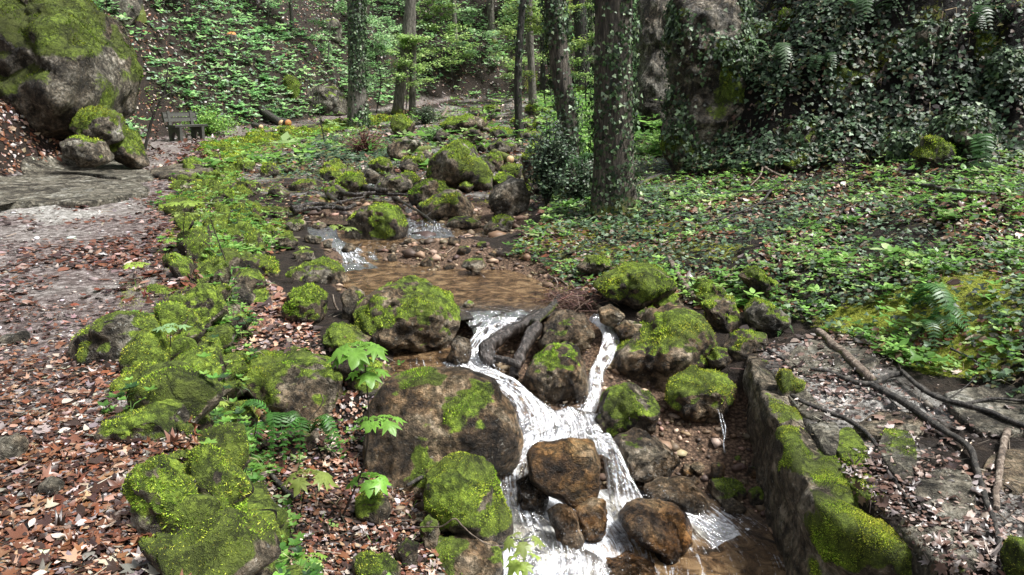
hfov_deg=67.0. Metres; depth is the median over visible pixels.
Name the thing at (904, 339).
undergrowth
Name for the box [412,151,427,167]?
boulder
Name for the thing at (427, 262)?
cobble
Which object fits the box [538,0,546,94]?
tree
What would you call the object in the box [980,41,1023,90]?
crag
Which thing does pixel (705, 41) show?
crag
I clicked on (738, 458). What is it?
cobble
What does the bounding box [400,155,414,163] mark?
boulder
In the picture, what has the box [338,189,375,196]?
driftwood
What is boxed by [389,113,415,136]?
boulder
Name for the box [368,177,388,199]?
cascade
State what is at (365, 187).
driftwood
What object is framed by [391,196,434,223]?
fallen branch
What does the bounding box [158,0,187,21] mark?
young tree
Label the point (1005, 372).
ivy cover
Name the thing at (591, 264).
boulder
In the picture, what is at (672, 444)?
gravel
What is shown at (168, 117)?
park bench
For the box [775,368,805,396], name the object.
boulder
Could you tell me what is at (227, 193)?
mossy stone
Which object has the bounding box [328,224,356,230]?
seedling
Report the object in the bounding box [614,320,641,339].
boulder
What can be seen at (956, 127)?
crag
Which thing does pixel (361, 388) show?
boulder
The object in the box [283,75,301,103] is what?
rock outcrop
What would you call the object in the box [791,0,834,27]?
crag
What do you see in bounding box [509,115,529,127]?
boulder
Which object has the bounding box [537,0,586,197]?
tree
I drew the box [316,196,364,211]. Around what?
driftwood
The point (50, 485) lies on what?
stone
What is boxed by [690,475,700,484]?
cobble
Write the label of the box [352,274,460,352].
boulder
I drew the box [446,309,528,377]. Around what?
cascade
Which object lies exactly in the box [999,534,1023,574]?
boulder
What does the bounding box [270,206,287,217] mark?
mossy stone
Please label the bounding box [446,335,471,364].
boulder
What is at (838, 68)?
mossy rock
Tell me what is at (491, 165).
boulder
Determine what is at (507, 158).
sawn log
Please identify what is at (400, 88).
tree
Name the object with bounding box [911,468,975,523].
stone slab
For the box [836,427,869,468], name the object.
stone slab
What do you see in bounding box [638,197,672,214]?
fallen log
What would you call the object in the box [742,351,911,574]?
stone wall
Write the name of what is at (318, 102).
young tree
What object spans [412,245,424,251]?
cobble
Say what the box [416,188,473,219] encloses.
boulder
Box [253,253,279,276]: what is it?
boulder
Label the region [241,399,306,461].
fern
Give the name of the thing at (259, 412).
seedling
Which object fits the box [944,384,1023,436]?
stone slab
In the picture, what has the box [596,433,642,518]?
cascade
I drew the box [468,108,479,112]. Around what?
boulder
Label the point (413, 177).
boulder
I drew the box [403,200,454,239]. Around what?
cascade
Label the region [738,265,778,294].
boulder
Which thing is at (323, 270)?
boulder
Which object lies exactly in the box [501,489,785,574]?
brook water
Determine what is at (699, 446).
cobble
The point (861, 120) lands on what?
ivy cover
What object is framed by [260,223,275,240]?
mossy stone
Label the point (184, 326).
seedling
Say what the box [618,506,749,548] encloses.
cascade
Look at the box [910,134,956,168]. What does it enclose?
mossy rock
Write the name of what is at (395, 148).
boulder
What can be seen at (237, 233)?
mossy stone
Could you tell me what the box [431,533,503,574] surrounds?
boulder
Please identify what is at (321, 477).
seedling
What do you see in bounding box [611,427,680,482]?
boulder
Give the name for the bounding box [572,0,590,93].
tree
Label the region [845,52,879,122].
crag
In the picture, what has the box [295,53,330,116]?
young tree
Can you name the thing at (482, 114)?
boulder
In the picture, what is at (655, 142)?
undergrowth
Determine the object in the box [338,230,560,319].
brook water
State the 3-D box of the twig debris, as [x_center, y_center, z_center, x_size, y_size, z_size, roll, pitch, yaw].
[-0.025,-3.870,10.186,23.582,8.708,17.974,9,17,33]
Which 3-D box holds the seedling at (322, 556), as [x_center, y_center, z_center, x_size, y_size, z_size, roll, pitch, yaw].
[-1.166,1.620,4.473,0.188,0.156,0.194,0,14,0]
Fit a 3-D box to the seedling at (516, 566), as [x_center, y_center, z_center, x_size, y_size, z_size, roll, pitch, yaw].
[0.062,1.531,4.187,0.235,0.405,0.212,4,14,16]
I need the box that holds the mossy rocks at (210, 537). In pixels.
[119,156,303,574]
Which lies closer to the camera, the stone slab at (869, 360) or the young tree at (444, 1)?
the stone slab at (869, 360)
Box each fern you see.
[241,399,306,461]
[268,413,344,469]
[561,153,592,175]
[733,39,794,76]
[792,52,849,77]
[825,0,903,25]
[904,283,959,337]
[918,305,973,350]
[967,5,1013,34]
[969,133,994,174]
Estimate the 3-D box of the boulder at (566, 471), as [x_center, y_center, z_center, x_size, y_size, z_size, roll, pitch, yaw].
[0.371,1.338,5.578,0.537,0.487,0.374,0,14,0]
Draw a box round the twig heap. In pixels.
[519,279,618,310]
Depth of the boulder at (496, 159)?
17.54 m
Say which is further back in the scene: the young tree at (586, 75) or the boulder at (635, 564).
the young tree at (586, 75)
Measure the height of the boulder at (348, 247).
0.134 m
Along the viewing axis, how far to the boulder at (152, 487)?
2.92 m
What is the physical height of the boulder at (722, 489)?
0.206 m
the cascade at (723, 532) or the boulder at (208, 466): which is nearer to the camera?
the boulder at (208, 466)
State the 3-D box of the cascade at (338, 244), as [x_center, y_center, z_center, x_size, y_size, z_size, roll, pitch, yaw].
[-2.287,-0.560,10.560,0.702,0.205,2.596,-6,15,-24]
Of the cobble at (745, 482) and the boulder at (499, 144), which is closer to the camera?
the cobble at (745, 482)
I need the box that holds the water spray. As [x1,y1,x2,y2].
[459,351,752,574]
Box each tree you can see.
[136,0,146,23]
[144,68,179,149]
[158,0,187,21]
[260,0,302,32]
[289,0,295,33]
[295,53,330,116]
[302,0,346,66]
[305,60,334,139]
[338,15,424,112]
[345,0,371,128]
[364,0,430,66]
[381,32,446,113]
[391,0,415,114]
[396,0,453,31]
[408,5,415,115]
[416,0,481,91]
[446,0,514,83]
[451,0,458,40]
[487,0,497,44]
[488,0,548,101]
[493,2,592,107]
[499,0,532,29]
[511,0,528,140]
[526,0,537,105]
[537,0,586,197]
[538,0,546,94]
[568,0,594,105]
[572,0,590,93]
[576,0,651,221]
[587,1,594,73]
[633,0,669,131]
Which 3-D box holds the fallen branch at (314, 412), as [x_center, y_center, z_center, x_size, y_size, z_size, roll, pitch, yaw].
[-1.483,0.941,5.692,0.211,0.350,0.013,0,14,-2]
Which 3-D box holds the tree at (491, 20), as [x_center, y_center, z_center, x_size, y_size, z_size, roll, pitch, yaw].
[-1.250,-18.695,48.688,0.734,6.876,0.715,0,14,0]
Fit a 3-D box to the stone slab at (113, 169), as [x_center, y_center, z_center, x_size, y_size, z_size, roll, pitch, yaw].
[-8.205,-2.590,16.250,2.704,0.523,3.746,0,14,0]
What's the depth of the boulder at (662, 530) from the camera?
5.22 m
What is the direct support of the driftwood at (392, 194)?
on the valley ground at (734, 416)
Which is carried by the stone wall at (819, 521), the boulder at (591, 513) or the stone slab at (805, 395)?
the stone slab at (805, 395)
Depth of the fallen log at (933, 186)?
9.51 m
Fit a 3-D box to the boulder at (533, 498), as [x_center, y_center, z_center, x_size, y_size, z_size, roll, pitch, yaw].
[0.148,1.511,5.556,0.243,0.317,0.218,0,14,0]
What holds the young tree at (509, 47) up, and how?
on the valley ground at (734, 416)
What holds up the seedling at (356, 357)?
on the valley ground at (734, 416)
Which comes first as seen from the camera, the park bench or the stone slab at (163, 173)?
the stone slab at (163, 173)
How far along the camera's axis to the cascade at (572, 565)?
5.14 m
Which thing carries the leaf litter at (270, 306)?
on the valley ground at (734, 416)
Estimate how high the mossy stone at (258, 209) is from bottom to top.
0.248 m
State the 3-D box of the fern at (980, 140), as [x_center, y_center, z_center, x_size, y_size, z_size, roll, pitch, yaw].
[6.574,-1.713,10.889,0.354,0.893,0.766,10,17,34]
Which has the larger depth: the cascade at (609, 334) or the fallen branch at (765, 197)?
the fallen branch at (765, 197)
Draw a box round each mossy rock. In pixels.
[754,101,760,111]
[776,7,795,31]
[781,152,807,171]
[828,65,862,108]
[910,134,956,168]
[973,27,997,66]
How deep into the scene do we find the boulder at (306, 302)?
7.25 m
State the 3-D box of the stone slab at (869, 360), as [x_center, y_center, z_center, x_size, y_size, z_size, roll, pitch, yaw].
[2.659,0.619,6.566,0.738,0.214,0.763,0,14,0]
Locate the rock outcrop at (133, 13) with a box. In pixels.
[109,0,140,25]
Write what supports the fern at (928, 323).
on the valley ground at (734, 416)
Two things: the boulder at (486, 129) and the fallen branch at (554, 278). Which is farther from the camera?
the boulder at (486, 129)
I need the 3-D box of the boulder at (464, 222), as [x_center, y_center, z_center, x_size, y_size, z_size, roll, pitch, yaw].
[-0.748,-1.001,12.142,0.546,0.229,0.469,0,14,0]
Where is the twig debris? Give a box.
[0,7,1023,574]
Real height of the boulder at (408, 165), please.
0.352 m
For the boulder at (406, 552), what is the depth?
4.70 m
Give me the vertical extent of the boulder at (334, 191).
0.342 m
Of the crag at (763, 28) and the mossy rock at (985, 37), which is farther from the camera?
the crag at (763, 28)
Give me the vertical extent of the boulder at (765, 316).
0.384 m
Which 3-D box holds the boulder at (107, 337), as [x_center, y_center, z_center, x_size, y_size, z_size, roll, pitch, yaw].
[-2.517,0.367,4.939,0.643,0.427,0.492,0,14,0]
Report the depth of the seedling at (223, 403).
4.93 m
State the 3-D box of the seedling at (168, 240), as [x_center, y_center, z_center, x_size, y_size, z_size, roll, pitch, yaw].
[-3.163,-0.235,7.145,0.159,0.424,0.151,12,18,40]
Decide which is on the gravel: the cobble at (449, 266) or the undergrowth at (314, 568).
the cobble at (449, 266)
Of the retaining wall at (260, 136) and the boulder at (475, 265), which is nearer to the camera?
the boulder at (475, 265)
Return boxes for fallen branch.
[269,472,295,498]
[298,393,323,437]
[331,295,338,309]
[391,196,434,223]
[406,475,423,486]
[415,518,503,546]
[440,106,448,117]
[550,276,568,288]
[700,179,808,224]
[744,149,781,185]
[767,347,785,360]
[790,393,919,515]
[810,367,902,385]
[815,328,876,380]
[870,383,1004,570]
[899,369,1023,428]
[950,347,980,363]
[992,427,1010,510]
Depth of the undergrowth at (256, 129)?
26.29 m
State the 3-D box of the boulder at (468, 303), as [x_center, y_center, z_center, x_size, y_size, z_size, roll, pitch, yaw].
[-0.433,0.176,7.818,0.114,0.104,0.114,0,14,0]
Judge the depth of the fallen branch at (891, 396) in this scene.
5.09 m
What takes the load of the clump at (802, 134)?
on the valley ground at (734, 416)
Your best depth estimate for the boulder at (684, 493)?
5.68 m
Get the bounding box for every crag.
[657,0,758,171]
[748,14,782,57]
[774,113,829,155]
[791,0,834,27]
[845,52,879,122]
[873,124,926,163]
[892,18,955,63]
[919,102,1001,160]
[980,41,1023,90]
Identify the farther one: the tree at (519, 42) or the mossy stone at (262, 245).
the tree at (519, 42)
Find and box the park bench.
[161,111,207,140]
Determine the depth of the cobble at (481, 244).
9.94 m
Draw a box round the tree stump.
[226,32,238,48]
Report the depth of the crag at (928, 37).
12.80 m
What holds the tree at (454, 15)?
on the valley ground at (734, 416)
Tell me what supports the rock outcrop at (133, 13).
on the valley ground at (734, 416)
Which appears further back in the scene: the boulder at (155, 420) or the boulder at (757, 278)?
the boulder at (757, 278)
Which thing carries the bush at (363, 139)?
on the valley ground at (734, 416)
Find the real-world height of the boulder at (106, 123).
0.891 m
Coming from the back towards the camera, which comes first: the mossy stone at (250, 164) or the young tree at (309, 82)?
the young tree at (309, 82)
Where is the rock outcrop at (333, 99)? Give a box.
[306,85,347,115]
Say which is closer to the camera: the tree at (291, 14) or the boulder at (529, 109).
the boulder at (529, 109)
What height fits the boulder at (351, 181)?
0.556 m
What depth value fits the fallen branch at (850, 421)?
5.37 m
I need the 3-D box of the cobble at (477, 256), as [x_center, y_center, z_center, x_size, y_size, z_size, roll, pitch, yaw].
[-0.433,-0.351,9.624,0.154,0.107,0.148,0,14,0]
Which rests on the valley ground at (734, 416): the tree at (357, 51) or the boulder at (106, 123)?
the tree at (357, 51)
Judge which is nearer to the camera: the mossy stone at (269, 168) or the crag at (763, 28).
the crag at (763, 28)
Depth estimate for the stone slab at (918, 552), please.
4.08 m
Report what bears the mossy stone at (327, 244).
on the valley ground at (734, 416)
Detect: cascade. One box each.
[307,227,377,271]
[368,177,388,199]
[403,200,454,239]
[443,359,568,434]
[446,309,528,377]
[500,432,611,574]
[518,404,610,464]
[579,314,621,413]
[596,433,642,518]
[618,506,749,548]
[717,409,725,452]
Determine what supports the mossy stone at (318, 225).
on the valley ground at (734, 416)
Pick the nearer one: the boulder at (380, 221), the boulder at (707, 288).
the boulder at (707, 288)
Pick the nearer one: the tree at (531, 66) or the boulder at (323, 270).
the boulder at (323, 270)
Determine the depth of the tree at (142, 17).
28.82 m
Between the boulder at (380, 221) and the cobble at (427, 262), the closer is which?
the cobble at (427, 262)
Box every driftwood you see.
[289,201,356,210]
[292,206,334,213]
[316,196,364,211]
[324,192,341,204]
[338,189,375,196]
[361,184,387,192]
[374,192,407,195]
[478,308,543,365]
[492,354,521,369]
[509,320,542,380]
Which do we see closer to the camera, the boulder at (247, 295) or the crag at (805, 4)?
the boulder at (247, 295)
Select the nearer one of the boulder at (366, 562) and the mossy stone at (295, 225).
the boulder at (366, 562)
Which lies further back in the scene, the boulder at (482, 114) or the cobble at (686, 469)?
the boulder at (482, 114)
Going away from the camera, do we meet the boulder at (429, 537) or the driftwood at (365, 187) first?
the boulder at (429, 537)
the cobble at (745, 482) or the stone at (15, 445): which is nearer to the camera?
the stone at (15, 445)
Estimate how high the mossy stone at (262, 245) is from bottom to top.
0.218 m
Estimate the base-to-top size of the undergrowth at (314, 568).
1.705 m
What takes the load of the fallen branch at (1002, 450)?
on the valley ground at (734, 416)
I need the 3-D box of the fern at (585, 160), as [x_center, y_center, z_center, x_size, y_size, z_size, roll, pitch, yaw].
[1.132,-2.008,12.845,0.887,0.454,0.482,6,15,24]
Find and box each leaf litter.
[0,0,759,173]
[0,0,1023,351]
[0,246,1023,574]
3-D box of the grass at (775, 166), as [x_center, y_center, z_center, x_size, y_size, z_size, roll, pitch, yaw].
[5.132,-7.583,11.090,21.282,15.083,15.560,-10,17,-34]
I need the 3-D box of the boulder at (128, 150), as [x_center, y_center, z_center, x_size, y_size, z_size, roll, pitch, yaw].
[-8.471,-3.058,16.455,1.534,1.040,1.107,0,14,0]
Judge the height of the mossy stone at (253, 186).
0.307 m
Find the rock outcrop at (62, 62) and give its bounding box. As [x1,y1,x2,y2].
[0,0,143,140]
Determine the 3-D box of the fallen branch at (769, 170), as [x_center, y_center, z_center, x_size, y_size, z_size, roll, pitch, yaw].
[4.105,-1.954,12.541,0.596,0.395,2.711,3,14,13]
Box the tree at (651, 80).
[633,0,669,131]
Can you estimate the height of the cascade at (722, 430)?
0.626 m
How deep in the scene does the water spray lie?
5.56 m
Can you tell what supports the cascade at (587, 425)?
on the valley ground at (734, 416)
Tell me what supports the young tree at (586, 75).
on the valley ground at (734, 416)
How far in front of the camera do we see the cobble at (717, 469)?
5.99 m
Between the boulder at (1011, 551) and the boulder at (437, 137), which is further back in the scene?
the boulder at (437, 137)
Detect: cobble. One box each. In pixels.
[387,254,397,261]
[388,246,396,252]
[404,238,415,244]
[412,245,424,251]
[420,257,434,266]
[433,251,447,257]
[443,263,454,268]
[448,237,460,245]
[457,246,470,254]
[471,255,482,257]
[476,241,486,247]
[489,251,496,256]
[682,463,693,475]
[690,461,704,474]
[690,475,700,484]
[697,442,702,452]
[710,462,725,478]
[734,455,741,461]
[741,479,749,485]
[747,466,755,478]
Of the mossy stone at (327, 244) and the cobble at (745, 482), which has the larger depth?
the mossy stone at (327, 244)
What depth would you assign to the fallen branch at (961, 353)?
6.15 m
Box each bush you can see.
[168,103,240,135]
[338,126,386,152]
[409,102,442,123]
[414,124,448,141]
[514,105,576,205]
[558,152,591,202]
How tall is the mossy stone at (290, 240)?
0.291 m
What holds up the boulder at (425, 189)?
on the gravel
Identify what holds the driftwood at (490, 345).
on the cascade at (485, 318)
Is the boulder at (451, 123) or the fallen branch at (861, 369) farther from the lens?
the boulder at (451, 123)
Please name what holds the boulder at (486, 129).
on the valley ground at (734, 416)
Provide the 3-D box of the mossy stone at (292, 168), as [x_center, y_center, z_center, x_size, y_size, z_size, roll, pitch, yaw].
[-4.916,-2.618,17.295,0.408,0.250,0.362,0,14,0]
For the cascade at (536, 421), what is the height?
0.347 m
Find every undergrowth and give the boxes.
[92,0,662,172]
[97,157,323,574]
[188,3,1023,380]
[191,110,386,157]
[206,245,1023,574]
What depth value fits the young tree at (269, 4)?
35.89 m
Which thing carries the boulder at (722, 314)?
on the valley ground at (734, 416)
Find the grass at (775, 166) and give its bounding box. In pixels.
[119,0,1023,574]
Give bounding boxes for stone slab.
[0,174,149,210]
[20,155,154,182]
[150,162,214,180]
[770,371,825,422]
[783,340,879,378]
[806,422,838,455]
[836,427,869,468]
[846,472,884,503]
[853,411,927,443]
[876,427,917,483]
[896,524,978,574]
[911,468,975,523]
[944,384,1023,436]
[975,449,1023,494]
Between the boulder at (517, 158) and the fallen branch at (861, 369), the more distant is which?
the boulder at (517, 158)
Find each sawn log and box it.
[251,122,262,128]
[259,108,282,125]
[270,117,291,125]
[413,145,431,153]
[490,149,513,162]
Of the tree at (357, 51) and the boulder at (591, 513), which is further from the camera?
the tree at (357, 51)
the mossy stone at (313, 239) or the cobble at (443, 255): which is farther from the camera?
the mossy stone at (313, 239)
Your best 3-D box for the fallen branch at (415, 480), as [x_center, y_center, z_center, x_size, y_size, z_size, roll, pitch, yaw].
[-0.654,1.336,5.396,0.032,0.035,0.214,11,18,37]
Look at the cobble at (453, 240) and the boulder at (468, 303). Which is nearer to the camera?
the boulder at (468, 303)
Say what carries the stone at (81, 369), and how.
on the valley ground at (734, 416)
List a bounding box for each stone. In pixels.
[0,330,31,345]
[0,433,28,462]
[34,476,64,498]
[70,367,89,376]
[218,186,234,204]
[225,228,243,243]
[233,156,255,171]
[245,180,260,194]
[251,206,269,218]
[252,242,268,255]
[259,161,279,177]
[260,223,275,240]
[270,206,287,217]
[274,230,297,249]
[283,164,300,173]
[285,219,306,231]
[292,249,314,261]
[304,235,321,243]
[312,222,326,228]
[323,240,331,248]
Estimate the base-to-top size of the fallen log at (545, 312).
0.132 m
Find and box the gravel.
[0,182,1015,574]
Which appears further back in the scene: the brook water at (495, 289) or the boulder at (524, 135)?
the boulder at (524, 135)
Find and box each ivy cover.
[94,0,753,162]
[241,0,1023,238]
[286,162,1023,409]
[658,0,1023,173]
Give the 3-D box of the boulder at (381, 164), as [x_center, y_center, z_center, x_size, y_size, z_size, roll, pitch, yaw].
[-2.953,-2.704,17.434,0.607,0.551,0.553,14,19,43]
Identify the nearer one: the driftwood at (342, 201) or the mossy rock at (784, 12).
the driftwood at (342, 201)
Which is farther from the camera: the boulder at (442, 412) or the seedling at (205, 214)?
the seedling at (205, 214)
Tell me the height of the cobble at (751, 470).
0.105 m
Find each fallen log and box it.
[529,294,561,324]
[637,172,663,188]
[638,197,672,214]
[908,181,996,195]
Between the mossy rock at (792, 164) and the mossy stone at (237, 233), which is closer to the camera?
the mossy stone at (237, 233)
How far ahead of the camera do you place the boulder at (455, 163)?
14.91 m
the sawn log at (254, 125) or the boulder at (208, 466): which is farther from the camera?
the sawn log at (254, 125)
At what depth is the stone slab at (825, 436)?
5.26 m
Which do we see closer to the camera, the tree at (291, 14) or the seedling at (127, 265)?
the seedling at (127, 265)
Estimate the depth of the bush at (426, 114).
31.76 m
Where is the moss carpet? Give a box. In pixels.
[117,14,1023,462]
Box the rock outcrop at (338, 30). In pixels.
[321,18,341,42]
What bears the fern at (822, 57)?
on the valley ground at (734, 416)
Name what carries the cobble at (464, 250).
on the valley ground at (734, 416)
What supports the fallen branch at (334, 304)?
on the valley ground at (734, 416)
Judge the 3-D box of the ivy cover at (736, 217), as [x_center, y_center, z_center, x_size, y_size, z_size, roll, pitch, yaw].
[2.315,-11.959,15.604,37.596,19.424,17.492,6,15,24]
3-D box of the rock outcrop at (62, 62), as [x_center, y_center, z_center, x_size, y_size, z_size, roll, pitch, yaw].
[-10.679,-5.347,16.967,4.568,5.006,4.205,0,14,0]
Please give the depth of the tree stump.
31.99 m
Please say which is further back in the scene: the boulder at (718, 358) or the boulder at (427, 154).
the boulder at (427, 154)
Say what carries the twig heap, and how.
on the valley ground at (734, 416)
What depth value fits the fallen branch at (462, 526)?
4.70 m
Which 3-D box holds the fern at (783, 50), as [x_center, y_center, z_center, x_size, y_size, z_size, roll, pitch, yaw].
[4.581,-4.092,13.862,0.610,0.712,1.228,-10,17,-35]
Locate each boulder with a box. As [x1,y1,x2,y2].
[59,134,113,168]
[67,310,166,365]
[69,105,125,145]
[73,125,149,168]
[93,399,189,443]
[103,361,156,392]
[119,452,198,537]
[187,443,247,512]
[231,284,255,307]
[240,346,343,425]
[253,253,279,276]
[268,183,289,196]
[281,282,328,323]
[285,256,349,283]
[286,427,319,446]
[288,178,317,190]
[318,166,342,182]
[321,158,346,172]
[322,322,370,351]
[324,183,347,199]
[331,355,367,377]
[335,170,367,192]
[340,286,364,320]
[341,243,355,251]
[344,167,354,172]
[345,357,392,395]
[347,201,408,239]
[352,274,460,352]
[352,550,400,574]
[354,489,390,524]
[360,125,368,131]
[360,168,379,183]
[362,366,523,496]
[368,156,393,174]
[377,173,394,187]
[380,174,412,195]
[387,136,420,159]
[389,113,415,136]
[395,537,419,567]
[397,170,420,185]
[399,159,417,172]
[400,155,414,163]
[407,178,448,204]
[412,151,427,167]
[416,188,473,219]
[419,514,439,549]
[422,150,431,158]
[423,450,513,545]
[425,139,494,190]
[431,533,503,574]
[433,130,449,143]
[439,112,488,132]
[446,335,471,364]
[447,216,481,228]
[457,180,473,191]
[461,258,486,272]
[462,128,484,143]
[464,299,474,307]
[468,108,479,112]
[475,144,486,151]
[478,113,486,117]
[481,125,491,132]
[482,104,501,112]
[483,158,494,172]
[483,213,514,234]
[486,152,503,171]
[487,138,510,152]
[488,176,529,215]
[489,126,512,138]
[493,171,514,185]
[499,162,522,178]
[507,142,516,152]
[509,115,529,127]
[513,155,520,163]
[516,474,548,520]
[520,128,542,141]
[521,150,540,194]
[523,341,588,405]
[525,104,538,114]
[526,437,600,508]
[532,117,553,131]
[534,108,554,116]
[538,309,594,352]
[547,503,583,551]
[574,497,607,543]
[576,254,611,274]
[593,261,677,309]
[595,382,659,444]
[598,304,624,326]
[605,302,717,391]
[605,550,656,574]
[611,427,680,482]
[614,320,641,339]
[618,498,692,564]
[636,307,647,319]
[643,476,710,516]
[652,293,683,307]
[664,364,736,423]
[692,278,727,304]
[700,294,741,332]
[706,346,732,369]
[707,476,746,504]
[722,497,745,514]
[723,328,769,360]
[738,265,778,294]
[744,297,790,335]
[748,486,763,506]
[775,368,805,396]
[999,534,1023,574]
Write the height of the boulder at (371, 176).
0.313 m
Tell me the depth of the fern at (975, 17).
12.44 m
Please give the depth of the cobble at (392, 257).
9.89 m
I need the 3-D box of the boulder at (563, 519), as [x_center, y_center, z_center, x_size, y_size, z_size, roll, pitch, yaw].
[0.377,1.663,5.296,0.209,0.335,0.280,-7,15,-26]
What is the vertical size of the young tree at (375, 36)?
4.484 m
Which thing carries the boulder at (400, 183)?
in the brook water at (339, 219)
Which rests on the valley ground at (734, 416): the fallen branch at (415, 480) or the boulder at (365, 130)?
the boulder at (365, 130)
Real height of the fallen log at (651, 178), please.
0.228 m
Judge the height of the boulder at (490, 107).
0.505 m
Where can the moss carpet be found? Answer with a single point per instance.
(647, 260)
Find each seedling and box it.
[123,262,149,281]
[151,323,191,346]
[156,239,176,271]
[164,200,204,237]
[202,213,234,282]
[212,401,229,423]
[245,409,265,472]
[281,468,338,532]
[290,246,309,283]
[297,552,326,567]
[307,341,406,518]
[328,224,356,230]
[345,472,391,514]
[501,532,545,574]
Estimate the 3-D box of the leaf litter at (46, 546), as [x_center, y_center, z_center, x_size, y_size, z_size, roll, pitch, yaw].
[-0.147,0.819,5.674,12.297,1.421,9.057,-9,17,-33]
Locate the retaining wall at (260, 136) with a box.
[197,113,391,159]
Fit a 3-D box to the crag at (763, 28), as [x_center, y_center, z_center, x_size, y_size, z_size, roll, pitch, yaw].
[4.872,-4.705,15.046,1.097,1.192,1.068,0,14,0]
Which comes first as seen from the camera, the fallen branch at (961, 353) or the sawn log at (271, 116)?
the fallen branch at (961, 353)
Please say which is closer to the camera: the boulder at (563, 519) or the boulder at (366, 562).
the boulder at (366, 562)
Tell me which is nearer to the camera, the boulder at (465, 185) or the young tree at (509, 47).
the boulder at (465, 185)
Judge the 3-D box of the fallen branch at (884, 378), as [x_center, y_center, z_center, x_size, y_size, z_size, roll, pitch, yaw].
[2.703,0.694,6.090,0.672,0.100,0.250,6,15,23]
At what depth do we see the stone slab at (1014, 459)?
4.73 m
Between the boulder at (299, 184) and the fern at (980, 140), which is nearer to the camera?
the fern at (980, 140)
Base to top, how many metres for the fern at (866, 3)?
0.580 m
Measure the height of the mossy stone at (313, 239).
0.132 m
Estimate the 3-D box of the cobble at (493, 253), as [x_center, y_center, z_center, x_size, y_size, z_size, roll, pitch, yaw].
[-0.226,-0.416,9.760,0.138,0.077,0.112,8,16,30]
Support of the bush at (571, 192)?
on the valley ground at (734, 416)
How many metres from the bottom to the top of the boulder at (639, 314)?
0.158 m
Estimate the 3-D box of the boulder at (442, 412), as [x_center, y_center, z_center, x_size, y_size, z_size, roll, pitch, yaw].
[-0.513,1.082,5.809,1.204,0.914,0.996,0,14,0]
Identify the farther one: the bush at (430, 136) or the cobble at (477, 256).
the bush at (430, 136)
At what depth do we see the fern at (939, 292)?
6.60 m
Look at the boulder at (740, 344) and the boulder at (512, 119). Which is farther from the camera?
the boulder at (512, 119)
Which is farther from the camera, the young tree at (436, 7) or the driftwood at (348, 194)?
the young tree at (436, 7)
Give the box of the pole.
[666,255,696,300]
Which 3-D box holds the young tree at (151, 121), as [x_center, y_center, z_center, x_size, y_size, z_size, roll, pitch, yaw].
[-9.096,-4.603,20.096,1.077,2.116,1.123,-9,17,-33]
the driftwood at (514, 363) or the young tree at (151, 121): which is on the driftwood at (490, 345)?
the driftwood at (514, 363)
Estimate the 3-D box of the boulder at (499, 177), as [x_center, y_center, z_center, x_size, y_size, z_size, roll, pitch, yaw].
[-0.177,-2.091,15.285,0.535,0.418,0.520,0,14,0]
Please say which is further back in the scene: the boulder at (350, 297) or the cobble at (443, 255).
the cobble at (443, 255)
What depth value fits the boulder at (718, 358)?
6.89 m
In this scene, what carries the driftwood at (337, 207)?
on the valley ground at (734, 416)
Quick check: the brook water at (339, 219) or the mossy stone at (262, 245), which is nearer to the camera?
the mossy stone at (262, 245)
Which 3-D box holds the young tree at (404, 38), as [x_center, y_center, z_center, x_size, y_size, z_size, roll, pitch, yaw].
[-4.844,-9.683,35.452,3.284,3.950,3.229,11,18,39]
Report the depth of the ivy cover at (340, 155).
28.47 m
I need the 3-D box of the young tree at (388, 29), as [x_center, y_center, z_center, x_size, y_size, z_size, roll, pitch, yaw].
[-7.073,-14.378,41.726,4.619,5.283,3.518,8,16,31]
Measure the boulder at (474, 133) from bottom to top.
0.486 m
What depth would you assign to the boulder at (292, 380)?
6.25 m
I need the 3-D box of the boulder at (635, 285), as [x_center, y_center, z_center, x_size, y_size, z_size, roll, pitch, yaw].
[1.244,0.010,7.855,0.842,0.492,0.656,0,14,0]
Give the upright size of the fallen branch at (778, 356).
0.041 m
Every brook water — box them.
[324,204,404,224]
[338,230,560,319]
[384,348,474,380]
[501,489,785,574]
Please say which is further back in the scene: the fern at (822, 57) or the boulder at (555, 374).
the fern at (822, 57)
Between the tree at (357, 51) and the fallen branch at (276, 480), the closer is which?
the fallen branch at (276, 480)
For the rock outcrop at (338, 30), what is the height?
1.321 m
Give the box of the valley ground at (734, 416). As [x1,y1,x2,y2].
[0,0,1023,574]
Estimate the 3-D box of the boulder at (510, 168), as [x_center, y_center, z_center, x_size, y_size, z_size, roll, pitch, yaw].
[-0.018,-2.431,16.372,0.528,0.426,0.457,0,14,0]
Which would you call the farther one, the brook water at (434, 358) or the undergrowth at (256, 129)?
the undergrowth at (256, 129)
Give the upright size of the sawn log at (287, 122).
0.390 m
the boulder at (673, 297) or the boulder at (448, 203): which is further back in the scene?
the boulder at (448, 203)
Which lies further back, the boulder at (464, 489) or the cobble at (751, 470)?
the cobble at (751, 470)
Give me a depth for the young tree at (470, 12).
46.38 m
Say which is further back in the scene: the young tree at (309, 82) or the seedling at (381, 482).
the young tree at (309, 82)

